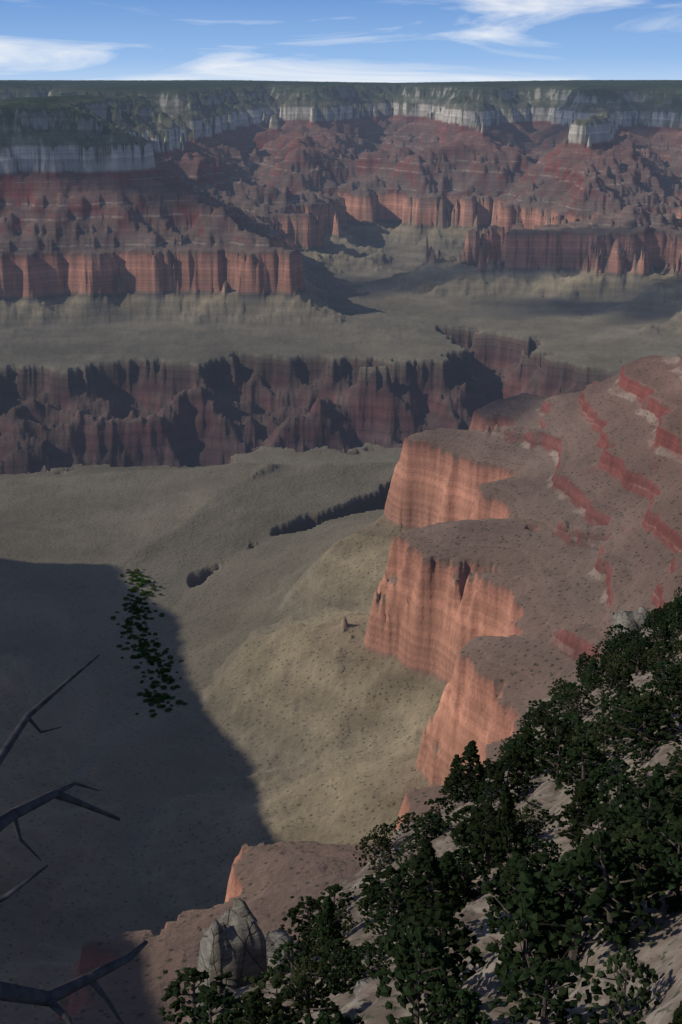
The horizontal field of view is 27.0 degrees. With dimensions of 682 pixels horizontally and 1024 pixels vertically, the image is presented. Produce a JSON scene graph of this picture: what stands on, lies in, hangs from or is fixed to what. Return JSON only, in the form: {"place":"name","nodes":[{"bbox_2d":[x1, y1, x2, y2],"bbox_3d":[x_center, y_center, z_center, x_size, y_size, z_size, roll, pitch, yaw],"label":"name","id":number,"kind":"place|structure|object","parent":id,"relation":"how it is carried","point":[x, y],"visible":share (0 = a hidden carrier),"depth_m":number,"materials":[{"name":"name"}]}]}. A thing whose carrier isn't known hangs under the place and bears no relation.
{"place":"outdoors","nodes":[
{"label":"outdoors","id":0,"kind":"place"},
{"bbox_2d":[0,80,681,1023],"bbox_3d":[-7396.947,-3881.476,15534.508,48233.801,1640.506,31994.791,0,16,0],"label":"terrain","id":1,"kind":"structure","parent":0,"point":[340,422],"depth_m":3203.25,"materials":[{"name":"brown stone"}]},
{"bbox_2d":[0,655,147,1023],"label":"dead snag","id":2,"kind":"object","parent":1,"relation":"on","point":[16,993],"visible":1,"depth_m":5.79,"materials":[{"name":"grey wood"}]},
{"bbox_2d":[157,967,231,1023],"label":"shrub","id":3,"kind":"object","parent":1,"relation":"on","point":[173,989],"visible":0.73,"depth_m":107.64,"materials":[{"name":"green plant"}]},
{"bbox_2d":[170,984,245,1023],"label":"shrub","id":4,"kind":"object","parent":1,"relation":"on","point":[208,996],"visible":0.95,"depth_m":91.77,"materials":[{"name":"green plant"}]},
{"bbox_2d":[195,898,268,1006],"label":"pillar rock","id":5,"kind":"object","parent":1,"relation":"on","point":[233,940],"visible":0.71,"depth_m":111.44,"materials":[{"name":"stone"}]},
{"bbox_2d":[235,995,263,1023],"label":"tree","id":6,"kind":"object","parent":1,"relation":"on","point":[253,1014],"visible":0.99,"depth_m":86.01,"materials":[{"name":"green plant"}]},
{"bbox_2d":[239,988,286,1022],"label":"shrub","id":7,"kind":"object","parent":1,"relation":"on","point":[258,994],"visible":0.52,"depth_m":92.31,"materials":[{"name":"green plant"}]},
{"bbox_2d":[228,970,315,1023],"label":"shrub","id":8,"kind":"object","parent":1,"relation":"on","point":[277,981],"visible":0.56,"depth_m":93.28,"materials":[{"name":"green plant"}]},
{"bbox_2d":[264,929,308,973],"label":"pillar rock","id":9,"kind":"object","parent":1,"relation":"on","point":[278,936],"visible":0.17,"depth_m":122.84,"materials":[{"name":"stone"}]},
{"bbox_2d":[267,940,316,982],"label":"tree","id":10,"kind":"object","parent":1,"relation":"on","point":[288,944],"visible":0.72,"depth_m":110.59,"materials":[{"name":"green plant"}]},
{"bbox_2d":[266,974,340,1023],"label":"shrub","id":11,"kind":"object","parent":1,"relation":"on","point":[302,985],"visible":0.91,"depth_m":79.63,"materials":[{"name":"green plant"}]},
{"bbox_2d":[278,896,344,943],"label":"shrub","id":12,"kind":"object","parent":1,"relation":"on","point":[292,913],"visible":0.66,"depth_m":127.45,"materials":[{"name":"green plant"}]},
{"bbox_2d":[286,956,336,1008],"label":"shrub","id":13,"kind":"object","parent":1,"relation":"on","point":[304,963],"visible":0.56,"depth_m":97.35,"materials":[{"name":"green plant"}]},
{"bbox_2d":[298,918,341,958],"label":"shrub","id":14,"kind":"object","parent":1,"relation":"on","point":[310,927],"visible":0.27,"depth_m":122.51,"materials":[{"name":"green plant"}]},
{"bbox_2d":[309,895,345,951],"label":"tree","id":15,"kind":"object","parent":1,"relation":"on","point":[325,916],"visible":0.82,"depth_m":117.97,"materials":[{"name":"green plant"}]},
{"bbox_2d":[303,936,351,976],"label":"shrub","id":16,"kind":"object","parent":1,"relation":"on","point":[322,940],"visible":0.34,"depth_m":104.36,"materials":[{"name":"green plant"}]},
{"bbox_2d":[305,1011,364,1023],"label":"shrub","id":17,"kind":"object","parent":1,"relation":"on","point":[324,1018],"visible":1,"depth_m":67.79,"materials":[{"name":"green plant"}]},
{"bbox_2d":[314,883,355,918],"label":"shrub","id":18,"kind":"object","parent":1,"relation":"on","point":[333,890],"visible":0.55,"depth_m":134.28,"materials":[{"name":"green plant"}]},
{"bbox_2d":[314,908,358,939],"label":"shrub","id":19,"kind":"object","parent":1,"relation":"on","point":[344,915],"visible":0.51,"depth_m":124.89,"materials":[{"name":"green plant"}]},
{"bbox_2d":[313,938,363,989],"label":"shrub","id":20,"kind":"object","parent":1,"relation":"on","point":[336,946],"visible":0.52,"depth_m":97.48,"materials":[{"name":"green plant"}]},
{"bbox_2d":[318,949,365,991],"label":"shrub","id":21,"kind":"object","parent":1,"relation":"on","point":[340,957],"visible":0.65,"depth_m":92.08,"materials":[{"name":"green plant"}]},
{"bbox_2d":[326,954,362,993],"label":"shrub","id":22,"kind":"object","parent":1,"relation":"on","point":[346,958],"visible":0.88,"depth_m":91.55,"materials":[{"name":"green plant"}]},
{"bbox_2d":[355,877,382,917],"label":"shrub","id":23,"kind":"object","parent":1,"relation":"on","point":[364,913],"visible":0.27,"depth_m":123.57,"materials":[{"name":"green plant"}]},
{"bbox_2d":[346,940,392,983],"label":"shrub","id":24,"kind":"object","parent":1,"relation":"on","point":[356,953],"visible":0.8,"depth_m":90.78,"materials":[{"name":"green plant"}]},
{"bbox_2d":[352,833,393,872],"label":"shrub","id":25,"kind":"object","parent":1,"relation":"on","point":[385,847],"visible":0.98,"depth_m":143.09,"materials":[{"name":"green plant"}]},
{"bbox_2d":[362,908,402,943],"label":"shrub","id":26,"kind":"object","parent":1,"relation":"on","point":[381,916],"visible":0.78,"depth_m":106.62,"materials":[{"name":"green plant"}]},
{"bbox_2d":[366,822,398,848],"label":"shrub","id":27,"kind":"object","parent":1,"relation":"on","point":[385,828],"visible":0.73,"depth_m":148.07,"materials":[{"name":"green plant"}]},
{"bbox_2d":[358,865,421,928],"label":"shrub","id":28,"kind":"object","parent":1,"relation":"on","point":[394,884],"visible":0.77,"depth_m":111.45,"materials":[{"name":"green plant"}]},
{"bbox_2d":[368,875,423,916],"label":"shrub","id":29,"kind":"object","parent":1,"relation":"on","point":[384,896],"visible":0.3,"depth_m":119.12,"materials":[{"name":"green plant"}]},
{"bbox_2d":[392,811,418,835],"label":"shrub","id":30,"kind":"object","parent":1,"relation":"on","point":[407,822],"visible":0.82,"depth_m":152.38,"materials":[{"name":"green plant"}]},
{"bbox_2d":[394,844,417,871],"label":"shrub","id":31,"kind":"object","parent":1,"relation":"on","point":[410,848],"visible":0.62,"depth_m":134.56,"materials":[{"name":"green plant"}]},
{"bbox_2d":[391,858,424,901],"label":"shrub","id":32,"kind":"object","parent":1,"relation":"on","point":[409,866],"visible":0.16,"depth_m":120.41,"materials":[{"name":"green plant"}]},
{"bbox_2d":[383,911,438,958],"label":"shrub","id":33,"kind":"object","parent":1,"relation":"on","point":[395,928],"visible":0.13,"depth_m":87.15,"materials":[{"name":"green plant"}]},
{"bbox_2d":[364,926,458,1023],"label":"shrub","id":34,"kind":"object","parent":1,"relation":"on","point":[439,962],"visible":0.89,"depth_m":68.28,"materials":[{"name":"green plant"}]},
{"bbox_2d":[411,813,439,846],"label":"shrub","id":35,"kind":"object","parent":1,"relation":"on","point":[417,834],"visible":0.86,"depth_m":140.89,"materials":[{"name":"green plant"}]},
{"bbox_2d":[393,940,466,1015],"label":"shrub","id":36,"kind":"object","parent":1,"relation":"on","point":[411,970],"visible":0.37,"depth_m":73.84,"materials":[{"name":"green plant"}]},
{"bbox_2d":[413,814,450,839],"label":"shrub","id":37,"kind":"object","parent":1,"relation":"on","point":[439,818],"visible":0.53,"depth_m":142.11,"materials":[{"name":"green plant"}]},
{"bbox_2d":[400,838,464,937],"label":"tree","id":38,"kind":"object","parent":1,"relation":"on","point":[425,859],"visible":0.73,"depth_m":80.97,"materials":[{"name":"green plant"}]},
{"bbox_2d":[393,896,486,998],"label":"shrub","id":39,"kind":"object","parent":1,"relation":"on","point":[461,939],"visible":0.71,"depth_m":74.44,"materials":[{"name":"green plant"}]},
{"bbox_2d":[424,797,455,823],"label":"shrub","id":40,"kind":"object","parent":1,"relation":"on","point":[441,801],"visible":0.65,"depth_m":150.28,"materials":[{"name":"green plant"}]},
{"bbox_2d":[418,850,466,912],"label":"tree","id":41,"kind":"object","parent":1,"relation":"on","point":[447,866],"visible":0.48,"depth_m":96.10,"materials":[{"name":"green plant"}]},
{"bbox_2d":[414,856,480,907],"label":"shrub","id":42,"kind":"object","parent":1,"relation":"on","point":[469,882],"visible":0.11,"depth_m":105.13,"materials":[{"name":"green plant"}]},
{"bbox_2d":[419,985,479,1023],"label":"shrub","id":43,"kind":"object","parent":1,"relation":"on","point":[442,998],"visible":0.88,"depth_m":63.09,"materials":[{"name":"green plant"}]},
{"bbox_2d":[440,754,463,802],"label":"tree","id":44,"kind":"object","parent":1,"relation":"on","point":[456,758],"visible":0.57,"depth_m":156.11,"materials":[{"name":"green plant"}]},
{"bbox_2d":[432,987,491,1023],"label":"shrub","id":45,"kind":"object","parent":1,"relation":"on","point":[468,998],"visible":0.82,"depth_m":63.08,"materials":[{"name":"green plant"}]},
{"bbox_2d":[444,740,485,803],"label":"tree","id":46,"kind":"object","parent":1,"relation":"on","point":[471,756],"visible":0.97,"depth_m":145.99,"materials":[{"name":"green plant"}]},
{"bbox_2d":[439,805,496,849],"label":"shrub","id":47,"kind":"object","parent":1,"relation":"on","point":[452,834],"visible":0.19,"depth_m":123.13,"materials":[{"name":"green plant"}]},
{"bbox_2d":[451,848,498,902],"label":"tree","id":48,"kind":"object","parent":1,"relation":"on","point":[464,865],"visible":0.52,"depth_m":104.13,"materials":[{"name":"green plant"}]},
{"bbox_2d":[435,801,531,875],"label":"tree","id":49,"kind":"object","parent":1,"relation":"on","point":[483,842],"visible":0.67,"depth_m":110.28,"materials":[{"name":"green plant"}]},
{"bbox_2d":[454,823,513,878],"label":"tree","id":50,"kind":"object","parent":1,"relation":"on","point":[468,831],"visible":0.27,"depth_m":113.70,"materials":[{"name":"green plant"}]},
{"bbox_2d":[480,747,537,801],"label":"tree","id":51,"kind":"object","parent":1,"relation":"on","point":[513,754],"visible":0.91,"depth_m":136.02,"materials":[{"name":"green plant"}]},
{"bbox_2d":[490,784,531,873],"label":"tree","id":52,"kind":"object","parent":1,"relation":"on","point":[511,833],"visible":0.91,"depth_m":95.59,"materials":[{"name":"green plant"}]},
{"bbox_2d":[481,860,547,939],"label":"tree","id":53,"kind":"object","parent":1,"relation":"on","point":[510,877],"visible":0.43,"depth_m":74.06,"materials":[{"name":"green plant"}]},
{"bbox_2d":[475,891,566,1009],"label":"tree","id":54,"kind":"object","parent":1,"relation":"on","point":[509,957],"visible":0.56,"depth_m":67.11,"materials":[{"name":"green plant"}]},
{"bbox_2d":[506,720,535,786],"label":"tree","id":55,"kind":"object","parent":1,"relation":"on","point":[524,741],"visible":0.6,"depth_m":141.63,"materials":[{"name":"green plant"}]},
{"bbox_2d":[514,806,545,838],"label":"tree","id":56,"kind":"object","parent":1,"relation":"on","point":[530,821],"visible":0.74,"depth_m":112.56,"materials":[{"name":"green plant"}]},
{"bbox_2d":[500,850,574,927],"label":"tree","id":57,"kind":"object","parent":1,"relation":"on","point":[542,857],"visible":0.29,"depth_m":73.97,"materials":[{"name":"green plant"}]},
{"bbox_2d":[517,836,561,868],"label":"tree","id":58,"kind":"object","parent":1,"relation":"on","point":[531,839],"visible":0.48,"depth_m":99.73,"materials":[{"name":"green plant"}]},
{"bbox_2d":[517,993,574,1023],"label":"shrub","id":59,"kind":"object","parent":1,"relation":"on","point":[532,1009],"visible":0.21,"depth_m":58.61,"materials":[{"name":"green plant"}]},
{"bbox_2d":[534,701,559,725],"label":"tree","id":60,"kind":"object","parent":1,"relation":"on","point":[541,709],"visible":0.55,"depth_m":204.32,"materials":[{"name":"green plant"}]},
{"bbox_2d":[518,714,582,777],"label":"tree","id":61,"kind":"object","parent":1,"relation":"on","point":[557,723],"visible":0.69,"depth_m":132.33,"materials":[{"name":"green plant"}]},
{"bbox_2d":[487,957,617,1023],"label":"tree","id":62,"kind":"object","parent":1,"relation":"on","point":[558,972],"visible":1,"depth_m":56.54,"materials":[{"name":"green plant"}]},
{"bbox_2d":[523,878,581,985],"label":"tree","id":63,"kind":"object","parent":1,"relation":"on","point":[567,915],"visible":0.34,"depth_m":66.42,"materials":[{"name":"green plant"}]},
{"bbox_2d":[534,736,576,780],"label":"tree","id":64,"kind":"object","parent":1,"relation":"on","point":[558,741],"visible":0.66,"depth_m":130.71,"materials":[{"name":"green plant"}]},
{"bbox_2d":[548,681,586,705],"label":"tree","id":65,"kind":"object","parent":1,"relation":"on","point":[569,686],"visible":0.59,"depth_m":218.36,"materials":[{"name":"green plant"}]},
{"bbox_2d":[545,694,592,719],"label":"tree","id":66,"kind":"object","parent":1,"relation":"on","point":[561,704],"visible":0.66,"depth_m":195.58,"materials":[{"name":"green plant"}]},
{"bbox_2d":[513,851,633,979],"bbox_3d":[11.765,18.654,65.228,6.751,6.914,5.982,-10,19,-30],"label":"tree","id":67,"kind":"object","parent":1,"relation":"on","point":[590,870],"visible":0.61,"depth_m":64.31,"materials":[{"name":"green plant"}]},
{"bbox_2d":[552,781,597,841],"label":"tree","id":68,"kind":"object","parent":1,"relation":"on","point":[583,792],"visible":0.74,"depth_m":107.07,"materials":[{"name":"green plant"}]},
{"bbox_2d":[556,690,599,717],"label":"tree","id":69,"kind":"object","parent":1,"relation":"on","point":[585,694],"visible":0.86,"depth_m":191.45,"materials":[{"name":"green plant"}]},
{"bbox_2d":[559,735,608,786],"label":"tree","id":70,"kind":"object","parent":1,"relation":"on","point":[587,755],"visible":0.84,"depth_m":119.50,"materials":[{"name":"green plant"}]},
{"bbox_2d":[555,747,613,794],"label":"tree","id":71,"kind":"object","parent":1,"relation":"on","point":[561,779],"visible":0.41,"depth_m":121.71,"materials":[{"name":"green plant"}]},
{"bbox_2d":[571,767,599,810],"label":"tree","id":72,"kind":"object","parent":1,"relation":"on","point":[592,775],"visible":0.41,"depth_m":111.27,"materials":[{"name":"green plant"}]},
{"bbox_2d":[581,656,603,692],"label":"tree","id":73,"kind":"object","parent":1,"relation":"on","point":[592,667],"visible":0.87,"depth_m":203.72,"materials":[{"name":"green plant"}]},
{"bbox_2d":[567,804,622,848],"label":"tree","id":74,"kind":"object","parent":1,"relation":"on","point":[577,833],"visible":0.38,"depth_m":88.98,"materials":[{"name":"green plant"}]},
{"bbox_2d":[566,718,630,763],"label":"tree","id":75,"kind":"object","parent":1,"relation":"on","point":[599,724],"visible":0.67,"depth_m":125.57,"materials":[{"name":"green plant"}]},
{"bbox_2d":[560,827,650,916],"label":"tree","id":76,"kind":"object","parent":1,"relation":"on","point":[566,855],"visible":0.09,"depth_m":70.37,"materials":[{"name":"green plant"}]},
{"bbox_2d":[552,830,660,944],"bbox_3d":[12.122,17.069,63.635,4.506,6.304,4.223,9,22,44],"label":"tree","id":77,"kind":"object","parent":1,"relation":"on","point":[592,846],"visible":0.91,"depth_m":63.15,"materials":[{"name":"green plant"}]},
{"bbox_2d":[588,638,625,663],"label":"tree","id":78,"kind":"object","parent":1,"relation":"on","point":[611,642],"visible":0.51,"depth_m":246.81,"materials":[{"name":"green plant"}]},
{"bbox_2d":[593,673,621,696],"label":"tree","id":79,"kind":"object","parent":1,"relation":"on","point":[613,681],"visible":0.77,"depth_m":195.65,"materials":[{"name":"green plant"}]},
{"bbox_2d":[587,772,638,827],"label":"tree","id":80,"kind":"object","parent":1,"relation":"on","point":[613,781],"visible":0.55,"depth_m":101.14,"materials":[{"name":"green plant"}]},
{"bbox_2d":[589,691,642,725],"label":"tree","id":81,"kind":"object","parent":1,"relation":"on","point":[605,705],"visible":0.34,"depth_m":154.09,"materials":[{"name":"green plant"}]},
{"bbox_2d":[602,624,630,646],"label":"tree","id":82,"kind":"object","parent":1,"relation":"on","point":[620,627],"visible":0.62,"depth_m":267.90,"materials":[{"name":"green plant"}]},
{"bbox_2d":[591,756,644,800],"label":"tree","id":83,"kind":"object","parent":1,"relation":"on","point":[622,763],"visible":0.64,"depth_m":108.88,"materials":[{"name":"green plant"}]},
{"bbox_2d":[584,946,660,1021],"bbox_3d":[11.453,19.163,56.972,3.064,3.813,3.678,10,19,32],"label":"tree","id":84,"kind":"object","parent":1,"relation":"on","point":[628,959],"visible":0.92,"depth_m":56.39,"materials":[{"name":"green plant"}]},
{"bbox_2d":[613,667,633,696],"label":"tree","id":85,"kind":"object","parent":1,"relation":"on","point":[625,683],"visible":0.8,"depth_m":181.84,"materials":[{"name":"green plant"}]},
{"bbox_2d":[606,606,650,650],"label":"outcrop rock","id":86,"kind":"object","parent":1,"relation":"on","point":[631,620],"visible":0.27,"depth_m":303.55,"materials":[{"name":"stone"}]},
{"bbox_2d":[587,822,681,902],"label":"tree","id":87,"kind":"object","parent":1,"relation":"on","point":[639,832],"visible":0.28,"depth_m":69.75,"materials":[{"name":"green plant"}]},
{"bbox_2d":[605,793,663,838],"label":"tree","id":88,"kind":"object","parent":1,"relation":"on","point":[627,805],"visible":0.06,"depth_m":86.14,"materials":[{"name":"green plant"}]},
{"bbox_2d":[593,777,677,884],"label":"tree","id":89,"kind":"object","parent":1,"relation":"on","point":[652,794],"visible":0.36,"depth_m":75.92,"materials":[{"name":"green plant"}]},
{"bbox_2d":[619,647,655,674],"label":"tree","id":90,"kind":"object","parent":1,"relation":"on","point":[634,651],"visible":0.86,"depth_m":196.26,"materials":[{"name":"green plant"}]},
{"bbox_2d":[622,640,657,671],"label":"tree","id":91,"kind":"object","parent":1,"relation":"on","point":[641,643],"visible":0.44,"depth_m":200.31,"materials":[{"name":"green plant"}]},
{"bbox_2d":[629,740,652,767],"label":"tree","id":92,"kind":"object","parent":1,"relation":"on","point":[644,744],"visible":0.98,"depth_m":114.19,"materials":[{"name":"green plant"}]},
{"bbox_2d":[603,702,680,757],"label":"tree","id":93,"kind":"object","parent":1,"relation":"on","point":[643,708],"visible":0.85,"depth_m":116.46,"materials":[{"name":"green plant"}]},
{"bbox_2d":[616,691,673,733],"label":"tree","id":94,"kind":"object","parent":1,"relation":"on","point":[648,698],"visible":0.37,"depth_m":128.92,"materials":[{"name":"green plant"}]},
{"bbox_2d":[624,705,672,746],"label":"tree","id":95,"kind":"object","parent":1,"relation":"on","point":[656,726],"visible":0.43,"depth_m":117.52,"materials":[{"name":"green plant"}]},
{"bbox_2d":[617,819,681,914],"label":"tree","id":96,"kind":"object","parent":1,"relation":"on","point":[646,843],"visible":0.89,"depth_m":65.55,"materials":[{"name":"green plant"}]},
{"bbox_2d":[619,802,681,891],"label":"tree","id":97,"kind":"object","parent":1,"relation":"on","point":[671,812],"visible":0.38,"depth_m":70.71,"materials":[{"name":"green plant"}]},
{"bbox_2d":[628,762,675,789],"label":"tree","id":98,"kind":"object","parent":1,"relation":"on","point":[641,778],"visible":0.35,"depth_m":101.57,"materials":[{"name":"green plant"}]},
{"bbox_2d":[637,679,668,701],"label":"tree","id":99,"kind":"object","parent":1,"relation":"on","point":[648,686],"visible":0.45,"depth_m":155.57,"materials":[{"name":"green plant"}]},
{"bbox_2d":[637,764,669,820],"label":"tree","id":100,"kind":"object","parent":1,"relation":"on","point":[659,778],"visible":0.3,"depth_m":82.58,"materials":[{"name":"green plant"}]},
{"bbox_2d":[640,646,680,671],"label":"tree","id":101,"kind":"object","parent":1,"relation":"on","point":[653,659],"visible":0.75,"depth_m":186.18,"materials":[{"name":"green plant"}]},
{"bbox_2d":[649,658,673,685],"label":"tree","id":102,"kind":"object","parent":1,"relation":"on","point":[658,666],"visible":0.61,"depth_m":165.67,"materials":[{"name":"green plant"}]},
{"bbox_2d":[659,659,681,712],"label":"tree","id":103,"kind":"object","parent":1,"relation":"on","point":[674,703],"visible":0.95,"depth_m":122.58,"materials":[{"name":"green plant"}]},
{"bbox_2d":[659,842,681,895],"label":"tree","id":104,"kind":"object","parent":1,"relation":"on","point":[678,863],"visible":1,"depth_m":62.91,"materials":[{"name":"green plant"}]},
{"bbox_2d":[665,773,681,803],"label":"tree","id":105,"kind":"object","parent":1,"relation":"on","point":[672,783],"visible":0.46,"depth_m":84.23,"materials":[{"name":"green plant"}]},
{"bbox_2d":[666,597,681,634],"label":"tree","id":106,"kind":"object","parent":1,"relation":"on","point":[674,609],"visible":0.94,"depth_m":237.83,"materials":[{"name":"green plant"}]},
{"bbox_2d":[0,0,681,82],"label":"sky","id":107,"kind":"structure","parent":0,"point":[390,41],"materials":[{"name":"blue"}]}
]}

